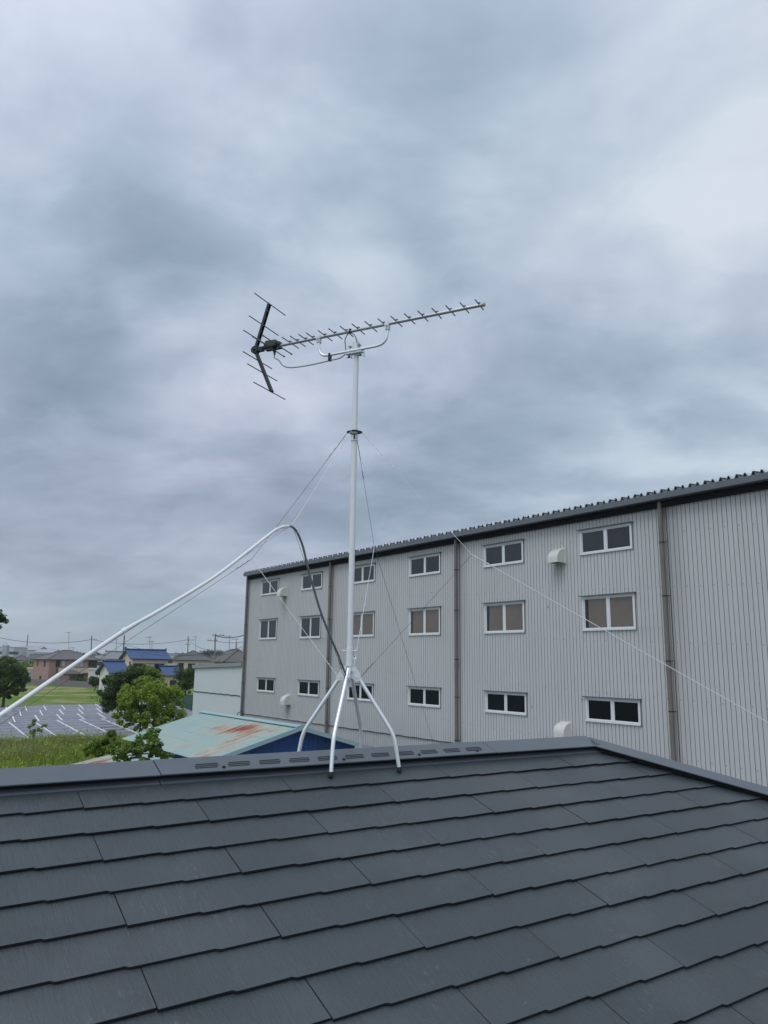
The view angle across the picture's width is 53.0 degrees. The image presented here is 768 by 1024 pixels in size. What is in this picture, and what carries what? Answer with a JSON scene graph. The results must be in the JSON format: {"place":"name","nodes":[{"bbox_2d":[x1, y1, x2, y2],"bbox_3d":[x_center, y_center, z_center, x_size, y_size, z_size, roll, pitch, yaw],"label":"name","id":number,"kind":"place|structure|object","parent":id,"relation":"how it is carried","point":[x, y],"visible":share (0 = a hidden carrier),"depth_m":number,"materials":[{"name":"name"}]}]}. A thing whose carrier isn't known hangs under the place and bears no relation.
{"place":"outdoors","nodes":[
{"label":"outdoors","id":0,"kind":"place"},
{"bbox_2d":[2,645,9,655],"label":"glass stair tower","id":1,"kind":"structure","parent":0,"point":[5,649],"depth_m":548.93,"materials":[{"name":"blue"}]},
{"bbox_2d":[0,647,27,657],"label":"distant hall","id":2,"kind":"structure","parent":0,"point":[14,652],"depth_m":596.44,"materials":[{"name":"grey"}]},
{"bbox_2d":[15,655,30,665],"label":"distant house","id":3,"kind":"structure","parent":0,"point":[20,658],"depth_m":285.95,"materials":[{"name":"grey tile"}]},
{"bbox_2d":[27,667,32,678],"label":"flat garage","id":4,"kind":"structure","parent":0,"point":[30,670],"depth_m":191.98,"materials":[{"name":"grey paint"}]},
{"bbox_2d":[27,654,44,663],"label":"distant house","id":5,"kind":"structure","parent":0,"point":[32,656],"depth_m":317.40,"materials":[{"name":"grey tile"}]},
{"bbox_2d":[33,649,59,653],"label":"distant hall","id":6,"kind":"structure","parent":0,"point":[43,651],"depth_m":615.24,"materials":[{"name":"grey"}]},
{"bbox_2d":[88,668,99,680],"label":"flat garage","id":7,"kind":"structure","parent":0,"point":[91,672],"depth_m":168.44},
{"bbox_2d":[0,684,193,704],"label":"meadow","id":8,"kind":"structure","parent":0,"point":[64,695],"depth_m":122.11,"materials":[{"name":"green plant"}]},
{"bbox_2d":[26,679,98,687],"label":"block wall","id":9,"kind":"structure","parent":8,"relation":"on","point":[72,683],"depth_m":164.88,"materials":[{"name":"concrete"}]},
{"bbox_2d":[87,673,99,690],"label":"broadleaf tree","id":10,"kind":"object","parent":8,"relation":"on","point":[93,681],"visible":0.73,"depth_m":145.51,"materials":[{"name":"green plant"}]},
{"bbox_2d":[119,647,171,685],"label":"two storey house","id":11,"kind":"structure","parent":8,"relation":"on","point":[135,657],"depth_m":147.76,"materials":[{"name":"blue tile"}]},
{"bbox_2d":[133,663,143,667],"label":"window","id":12,"kind":"structure","parent":11,"relation":"in","point":[135,664],"depth_m":145.57,"materials":[{"name":"grey glass"}]},
{"bbox_2d":[145,663,154,666],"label":"window","id":13,"kind":"structure","parent":11,"relation":"in","point":[149,664],"depth_m":146.96,"materials":[{"name":"grey glass"}]},
{"bbox_2d":[154,663,163,669],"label":"window","id":14,"kind":"structure","parent":11,"relation":"in","point":[156,665],"depth_m":147.65,"materials":[{"name":"grey glass"}]},
{"bbox_2d":[158,664,178,686],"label":"single storey wing","id":15,"kind":"structure","parent":8,"relation":"on","point":[168,671],"depth_m":143.68,"materials":[{"name":"blue tile"}]},
{"bbox_2d":[169,680,175,686],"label":"window","id":16,"kind":"structure","parent":15,"relation":"in","point":[173,682],"depth_m":143.00,"materials":[{"name":"grey glass"}]},
{"bbox_2d":[172,666,194,689],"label":"broadleaf tree","id":17,"kind":"object","parent":8,"relation":"on","point":[186,681],"visible":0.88,"depth_m":104.93,"materials":[{"name":"green plant"}]},
{"bbox_2d":[207,634,223,663],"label":"utility pole","id":18,"kind":"object","parent":8,"relation":"on","point":[214,650],"visible":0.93,"depth_m":118.08,"materials":[{"name":"concrete"}]},
{"bbox_2d":[95,655,104,667],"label":"distant house","id":19,"kind":"structure","parent":0,"point":[99,657],"depth_m":276.26,"materials":[{"name":"grey tile"}]},
{"bbox_2d":[95,659,127,691],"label":"single storey wing","id":20,"kind":"structure","parent":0,"point":[105,668],"depth_m":137.75,"materials":[{"name":"blue tile"}]},
{"bbox_2d":[105,650,122,659],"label":"two storey house","id":21,"kind":"structure","parent":0,"point":[113,655],"depth_m":166.93,"materials":[{"name":"grey tile"}]},
{"bbox_2d":[74,751,171,763],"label":"shed","id":22,"kind":"structure","parent":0,"point":[106,758],"depth_m":23.94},
{"bbox_2d":[168,653,177,664],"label":"distant house","id":23,"kind":"structure","parent":0,"point":[170,661],"depth_m":325.40,"materials":[{"name":"grey tile"}]},
{"bbox_2d":[172,650,213,680],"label":"two storey house","id":24,"kind":"structure","parent":0,"point":[184,662],"depth_m":187.97,"materials":[{"name":"grey tile"}]},
{"bbox_2d":[208,649,242,663],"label":"two storey house","id":25,"kind":"structure","parent":0,"point":[235,657],"depth_m":117.51,"materials":[{"name":"grey stone"}]},
{"bbox_2d":[0,0,767,653],"label":"sky","id":26,"kind":"structure","parent":0,"point":[593,174],"materials":[{"name":"grey"}]},
{"label":"ground","id":27,"kind":"structure","parent":0,"visible":0},
{"bbox_2d":[19,660,33,666],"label":"broadleaf tree","id":28,"kind":"object","parent":27,"relation":"on","point":[27,664],"visible":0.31,"depth_m":225.95,"materials":[{"name":"green plant"}]},
{"bbox_2d":[20,646,46,656],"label":"distant hall","id":29,"kind":"structure","parent":27,"relation":"on","point":[31,649],"depth_m":636.96,"materials":[{"name":"grey"}]},
{"bbox_2d":[30,650,101,680],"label":"two storey house","id":30,"kind":"structure","parent":27,"relation":"on","point":[47,666],"depth_m":181.79,"materials":[{"name":"pink tile"}]},
{"bbox_2d":[61,660,65,666],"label":"window","id":31,"kind":"structure","parent":30,"relation":"in","point":[63,662],"depth_m":180.57,"materials":[{"name":"grey glass"}]},
{"bbox_2d":[88,661,96,666],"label":"window","id":32,"kind":"structure","parent":30,"relation":"in","point":[90,662],"depth_m":185.33,"materials":[{"name":"grey glass"}]},
{"bbox_2d":[0,727,144,767],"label":"weeds","id":33,"kind":"object","parent":27,"relation":"on","point":[64,759],"visible":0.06,"depth_m":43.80,"materials":[{"name":"green plant"}]},
{"bbox_2d":[5,704,192,708],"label":"gravel","id":34,"kind":"structure","parent":27,"relation":"on","point":[48,705],"depth_m":98.32,"materials":[{"name":"grey gravel"}]},
{"bbox_2d":[0,716,13,721],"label":"solar panel table","id":35,"kind":"object","parent":34,"relation":"on","point":[2,719],"visible":0.44,"depth_m":68.60,"materials":[{"name":"white"}]},
{"bbox_2d":[0,711,19,716],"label":"solar panel table","id":36,"kind":"object","parent":34,"relation":"on","point":[11,713],"visible":0.3,"depth_m":75.38,"materials":[{"name":"white"}]},
{"bbox_2d":[0,722,24,741],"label":"solar panel table","id":37,"kind":"object","parent":34,"relation":"on","point":[6,727],"visible":0.5,"depth_m":58.07,"materials":[{"name":"white"}]},
{"bbox_2d":[0,656,31,706],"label":"broadleaf tree","id":38,"kind":"object","parent":34,"relation":"on","point":[12,672],"visible":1,"depth_m":92.31,"materials":[{"name":"green plant"}]},
{"bbox_2d":[6,707,25,710],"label":"solar panel table","id":39,"kind":"object","parent":34,"relation":"on","point":[18,708],"visible":0.23,"depth_m":82.41,"materials":[{"name":"white"}]},
{"bbox_2d":[12,715,37,721],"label":"solar panel table","id":40,"kind":"object","parent":34,"relation":"on","point":[21,718],"visible":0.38,"depth_m":69.86,"materials":[{"name":"white"}]},
{"bbox_2d":[19,710,40,715],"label":"solar panel table","id":41,"kind":"object","parent":34,"relation":"on","point":[30,713],"visible":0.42,"depth_m":76.84,"materials":[{"name":"white"}]},
{"bbox_2d":[8,721,54,739],"bbox_3d":[-27.373,17.050,59.720,1.949,0.668,14.071,7,-13,-30],"label":"solar panel table","id":42,"kind":"object","parent":34,"relation":"on","point":[21,727],"visible":0.48,"depth_m":60.39,"materials":[{"name":"white"}]},
{"bbox_2d":[25,706,44,710],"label":"solar panel table","id":43,"kind":"object","parent":34,"relation":"on","point":[28,708],"visible":0.44,"depth_m":83.90,"materials":[{"name":"white"}]},
{"bbox_2d":[27,719,47,737],"bbox_3d":[-23.909,15.143,52.899,1.461,1.907,0.708,1,-11,0],"label":"sapling","id":44,"kind":"object","parent":34,"relation":"on","point":[37,729],"visible":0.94,"depth_m":52.97,"materials":[{"name":"green plant"}]},
{"bbox_2d":[34,715,60,720],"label":"solar panel table","id":45,"kind":"object","parent":34,"relation":"on","point":[46,717],"visible":0.45,"depth_m":71.25,"materials":[{"name":"white"}]},
{"bbox_2d":[39,710,61,714],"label":"solar panel table","id":46,"kind":"object","parent":34,"relation":"on","point":[50,712],"visible":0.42,"depth_m":78.03,"materials":[{"name":"white"}]},
{"bbox_2d":[43,705,63,709],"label":"solar panel table","id":47,"kind":"object","parent":34,"relation":"on","point":[56,707],"visible":0.42,"depth_m":85.72,"materials":[{"name":"white"}]},
{"bbox_2d":[36,720,81,736],"bbox_3d":[-25.896,17.324,61.015,1.949,0.668,14.071,7,-13,-30],"label":"solar panel table","id":48,"kind":"object","parent":34,"relation":"on","point":[55,727],"visible":0.56,"depth_m":61.09,"materials":[{"name":"white"}]},
{"bbox_2d":[56,714,81,719],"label":"solar panel table","id":49,"kind":"object","parent":34,"relation":"on","point":[69,716],"visible":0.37,"depth_m":72.64,"materials":[{"name":"white"}]},
{"bbox_2d":[59,709,82,713],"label":"solar panel table","id":50,"kind":"object","parent":34,"relation":"on","point":[69,711],"visible":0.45,"depth_m":79.81,"materials":[{"name":"white"}]},
{"bbox_2d":[61,705,82,708],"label":"solar panel table","id":51,"kind":"object","parent":34,"relation":"on","point":[71,706],"visible":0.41,"depth_m":87.17,"materials":[{"name":"white"}]},
{"bbox_2d":[56,720,106,736],"bbox_3d":[-24.420,17.598,62.311,1.949,0.668,14.071,7,-13,-30],"label":"solar panel table","id":52,"kind":"object","parent":34,"relation":"on","point":[78,725],"visible":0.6,"depth_m":62.24,"materials":[{"name":"white"}]},
{"bbox_2d":[78,704,98,708],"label":"solar panel table","id":53,"kind":"object","parent":34,"relation":"on","point":[88,706],"visible":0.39,"depth_m":88.52,"materials":[{"name":"white"}]},
{"bbox_2d":[78,708,101,713],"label":"solar panel table","id":54,"kind":"object","parent":34,"relation":"on","point":[92,710],"visible":0.42,"depth_m":81.11,"materials":[{"name":"white"}]},
{"bbox_2d":[77,713,104,718],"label":"solar panel table","id":55,"kind":"object","parent":34,"relation":"on","point":[90,716],"visible":0.47,"depth_m":73.57,"materials":[{"name":"white"}]},
{"bbox_2d":[96,708,116,712],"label":"solar panel table","id":56,"kind":"object","parent":34,"relation":"on","point":[100,709],"visible":0.17,"depth_m":82.17,"materials":[{"name":"white"}]},
{"bbox_2d":[79,719,135,735],"bbox_3d":[-22.944,17.872,63.606,1.949,0.668,14.071,7,-13,-30],"label":"solar panel table","id":57,"kind":"object","parent":34,"relation":"on","point":[103,725],"visible":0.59,"depth_m":63.55,"materials":[{"name":"white"}]},
{"bbox_2d":[97,712,121,718],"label":"solar panel table","id":58,"kind":"object","parent":34,"relation":"on","point":[106,715],"visible":0.2,"depth_m":75.21,"materials":[{"name":"white"}]},
{"bbox_2d":[96,664,145,713],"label":"broadleaf tree","id":59,"kind":"object","parent":34,"relation":"on","point":[114,683],"visible":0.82,"depth_m":69.58,"materials":[{"name":"green plant"}]},
{"bbox_2d":[101,718,147,732],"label":"solar panel table","id":60,"kind":"object","parent":34,"relation":"on","point":[113,721],"visible":0.23,"depth_m":65.91,"materials":[{"name":"white"}]},
{"bbox_2d":[125,664,165,712],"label":"broadleaf tree","id":61,"kind":"object","parent":34,"relation":"on","point":[153,673],"visible":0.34,"depth_m":75.72,"materials":[{"name":"green plant"}]},
{"bbox_2d":[111,675,187,731],"bbox_3d":[-15.373,13.213,50.470,4.852,5.006,3.941,1,-11,0],"label":"broadleaf tree","id":62,"kind":"object","parent":34,"relation":"on","point":[150,691],"visible":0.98,"depth_m":50.14,"materials":[{"name":"green plant"}]},
{"bbox_2d":[169,694,192,710],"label":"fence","id":63,"kind":"object","parent":34,"relation":"on","point":[188,700],"visible":0.2,"depth_m":89.98,"materials":[{"name":"teal metal"}]},
{"bbox_2d":[176,686,190,703],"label":"bush","id":64,"kind":"object","parent":34,"relation":"on","point":[185,691],"visible":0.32,"depth_m":85.52,"materials":[{"name":"green plant"}]},
{"bbox_2d":[76,651,179,655],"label":"distant greenery","id":65,"kind":"object","parent":27,"relation":"on","point":[97,653],"visible":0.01,"depth_m":660.30,"materials":[{"name":"green plant"}]},
{"bbox_2d":[199,650,225,656],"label":"distant wood","id":66,"kind":"object","parent":27,"relation":"on","point":[204,652],"visible":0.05,"depth_m":509.50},
{"bbox_2d":[192,662,241,715],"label":"lean to store","id":67,"kind":"structure","parent":27,"relation":"on","point":[217,687],"depth_m":40.50,"materials":[{"name":"metal"}]},
{"bbox_2d":[237,469,767,786],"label":"warehouse","id":68,"kind":"structure","parent":27,"relation":"on","point":[675,577],"depth_m":22.21,"materials":[{"name":"grey metal"}]},
{"bbox_2d":[256,677,274,692],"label":"window","id":69,"kind":"structure","parent":68,"relation":"in","point":[264,684],"depth_m":35.97,"materials":[{"name":"glass"}]},
{"bbox_2d":[258,618,277,639],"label":"window","id":70,"kind":"structure","parent":68,"relation":"in","point":[268,627],"depth_m":36.47,"materials":[{"name":"glass"}]},
{"bbox_2d":[261,578,278,595],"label":"window","id":71,"kind":"structure","parent":68,"relation":"in","point":[266,589],"depth_m":36.84,"materials":[{"name":"glass"}]},
{"bbox_2d":[296,679,319,696],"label":"window","id":72,"kind":"structure","parent":68,"relation":"in","point":[305,687],"depth_m":32.78,"materials":[{"name":"glass"}]},
{"bbox_2d":[298,615,320,638],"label":"window","id":73,"kind":"structure","parent":68,"relation":"in","point":[311,624],"depth_m":33.29,"materials":[{"name":"glass"}]},
{"bbox_2d":[300,571,322,590],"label":"window","id":74,"kind":"structure","parent":68,"relation":"in","point":[317,578],"depth_m":33.64,"materials":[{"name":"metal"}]},
{"bbox_2d":[347,683,373,701],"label":"window","id":75,"kind":"structure","parent":68,"relation":"in","point":[361,695],"depth_m":29.60,"materials":[{"name":"glass"}]},
{"bbox_2d":[353,611,374,636],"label":"window","id":76,"kind":"structure","parent":68,"relation":"in","point":[368,620],"depth_m":30.00,"materials":[{"name":"glass"}]},
{"bbox_2d":[354,562,375,583],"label":"window","id":77,"kind":"structure","parent":68,"relation":"in","point":[361,574],"depth_m":30.40,"materials":[{"name":"glass"}]},
{"bbox_2d":[406,686,440,708],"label":"window","id":78,"kind":"structure","parent":68,"relation":"in","point":[429,696],"depth_m":26.46,"materials":[{"name":"glass"}]},
{"bbox_2d":[407,552,440,577],"bbox_3d":[1.427,1.893,27.355,0.134,0.752,1.845,9,-13,-35],"label":"window","id":79,"kind":"structure","parent":68,"relation":"in","point":[427,564],"depth_m":27.34,"materials":[{"name":"glass"}]},
{"bbox_2d":[407,606,440,636],"bbox_3d":[1.397,3.841,26.979,0.134,0.997,1.835,9,-13,-35],"label":"window","id":80,"kind":"structure","parent":68,"relation":"in","point":[427,621],"depth_m":26.95,"materials":[{"name":"glass"}]},
{"bbox_2d":[481,539,523,568],"bbox_3d":[3.728,1.322,24.192,0.134,0.752,1.845,9,-13,-35],"label":"window","id":81,"kind":"structure","parent":68,"relation":"in","point":[512,551],"depth_m":24.16,"materials":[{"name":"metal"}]},
{"bbox_2d":[482,600,524,633],"bbox_3d":[3.697,3.270,23.816,0.134,0.997,1.835,9,-13,-35],"label":"window","id":82,"kind":"structure","parent":68,"relation":"in","point":[504,616],"depth_m":23.80,"materials":[{"name":"glass"}]},
{"bbox_2d":[482,690,527,715],"bbox_3d":[3.665,5.784,23.321,0.134,0.692,1.845,9,-13,-35],"label":"window","id":83,"kind":"structure","parent":68,"relation":"in","point":[504,702],"depth_m":23.30,"materials":[{"name":"metal"}]},
{"bbox_2d":[576,521,633,556],"bbox_3d":[6.028,0.751,21.029,0.134,0.752,1.845,9,-13,-35],"label":"window","id":84,"kind":"structure","parent":68,"relation":"in","point":[593,540],"depth_m":21.01,"materials":[{"name":"glass"}]},
{"bbox_2d":[579,592,636,631],"bbox_3d":[5.998,2.699,20.653,0.134,0.997,1.835,9,-13,-35],"label":"window","id":85,"kind":"structure","parent":68,"relation":"in","point":[615,611],"depth_m":20.62,"materials":[{"name":"glass"}]},
{"bbox_2d":[582,696,641,726],"bbox_3d":[5.965,5.209,20.159,0.134,0.692,1.845,9,-13,-35],"label":"window","id":86,"kind":"structure","parent":68,"relation":"in","point":[626,711],"depth_m":20.13,"materials":[{"name":"metal"}]},
{"label":"yard","id":87,"kind":"structure","parent":0,"visible":0},
{"bbox_2d":[0,609,9,628],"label":"broadleaf tree","id":88,"kind":"object","parent":87,"relation":"on","point":[3,619],"visible":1,"depth_m":29.84,"materials":[{"name":"green plant"}]},
{"bbox_2d":[82,729,123,757],"bbox_3d":[-10.193,9.763,28.291,2.094,3.408,1.147,-9,-15,41],"label":"bush","id":89,"kind":"object","parent":87,"relation":"on","point":[99,747],"visible":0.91,"depth_m":28.53,"materials":[{"name":"green plant"}]},
{"bbox_2d":[109,727,173,761],"bbox_3d":[-5.502,7.114,17.216,1.388,4.490,1.009,1,-11,0],"label":"fig tree","id":90,"kind":"object","parent":87,"relation":"on","point":[153,746],"visible":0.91,"depth_m":17.41,"materials":[{"name":"green plant"}]},
{"bbox_2d":[122,711,370,757],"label":"gabled shed","id":91,"kind":"structure","parent":87,"relation":"on","point":[204,733],"depth_m":23.52,"materials":[{"name":"teal metal"}]},
{"bbox_2d":[0,736,767,1023],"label":"slate roof house","id":92,"kind":"structure","parent":87,"relation":"on","point":[573,880],"depth_m":2.90,"materials":[{"name":"black"}]},
{"bbox_2d":[0,524,345,717],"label":"lead in cable","id":93,"kind":"object","parent":92,"relation":"attached to","point":[10,708],"visible":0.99,"depth_m":2.75,"materials":[{"name":"grey plastic"}]},
{"bbox_2d":[243,293,485,776],"bbox_3d":[-0.140,0.002,4.223,1.494,2.712,0.544,-6,-13,33],"label":"rooftop antenna","id":94,"kind":"object","parent":92,"relation":"on","point":[352,675],"visible":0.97,"depth_m":4.24,"materials":[{"name":"metal"}]},
{"bbox_2d":[2,434,346,722],"bbox_3d":[-2.049,0.924,4.461,3.730,2.694,0.008,-2,-11,12],"label":"guy wire","id":95,"kind":"object","parent":94,"relation":"attached to","point":[211,585],"visible":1,"depth_m":4.33,"materials":[{"name":"grey metal"}]},
{"bbox_2d":[104,430,351,675],"bbox_3d":[-1.120,0.435,1.925,0.008,2.680,4.687,-4,-12,23],"label":"guy wire","id":96,"kind":"object","parent":94,"relation":"attached to","point":[277,534],"visible":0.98,"depth_m":3.71,"materials":[{"name":"white metal"}]},
{"bbox_2d":[354,442,433,743],"bbox_3d":[0.334,1.511,6.477,0.009,3.006,4.987,-2,-11,12],"label":"guy wire","id":97,"kind":"object","parent":94,"relation":"attached to","point":[384,580],"visible":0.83,"depth_m":4.64,"materials":[{"name":"grey metal"}]},
{"bbox_2d":[361,434,767,722],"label":"guy wire","id":98,"kind":"object","parent":94,"relation":"attached to","point":[555,602],"visible":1,"depth_m":3.94,"materials":[{"name":"white"}]},
{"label":"utility pole","id":99,"kind":"object","parent":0,"visible":0},
{"bbox_2d":[3,638,86,642],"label":"power line","id":100,"kind":"object","parent":99,"relation":"attached to","point":[36,642],"visible":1,"depth_m":199.19,"materials":[{"name":"black plastic"}]},
{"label":"utility pole","id":101,"kind":"object","parent":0,"visible":0},
{"bbox_2d":[126,644,212,655],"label":"power line","id":102,"kind":"object","parent":101,"relation":"attached to","point":[174,654],"visible":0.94,"depth_m":132.32,"materials":[{"name":"black plastic"}]},
{"bbox_2d":[142,651,213,655],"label":"power line","id":103,"kind":"object","parent":101,"relation":"attached to","point":[177,655],"visible":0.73,"depth_m":135.27,"materials":[{"name":"black plastic"}]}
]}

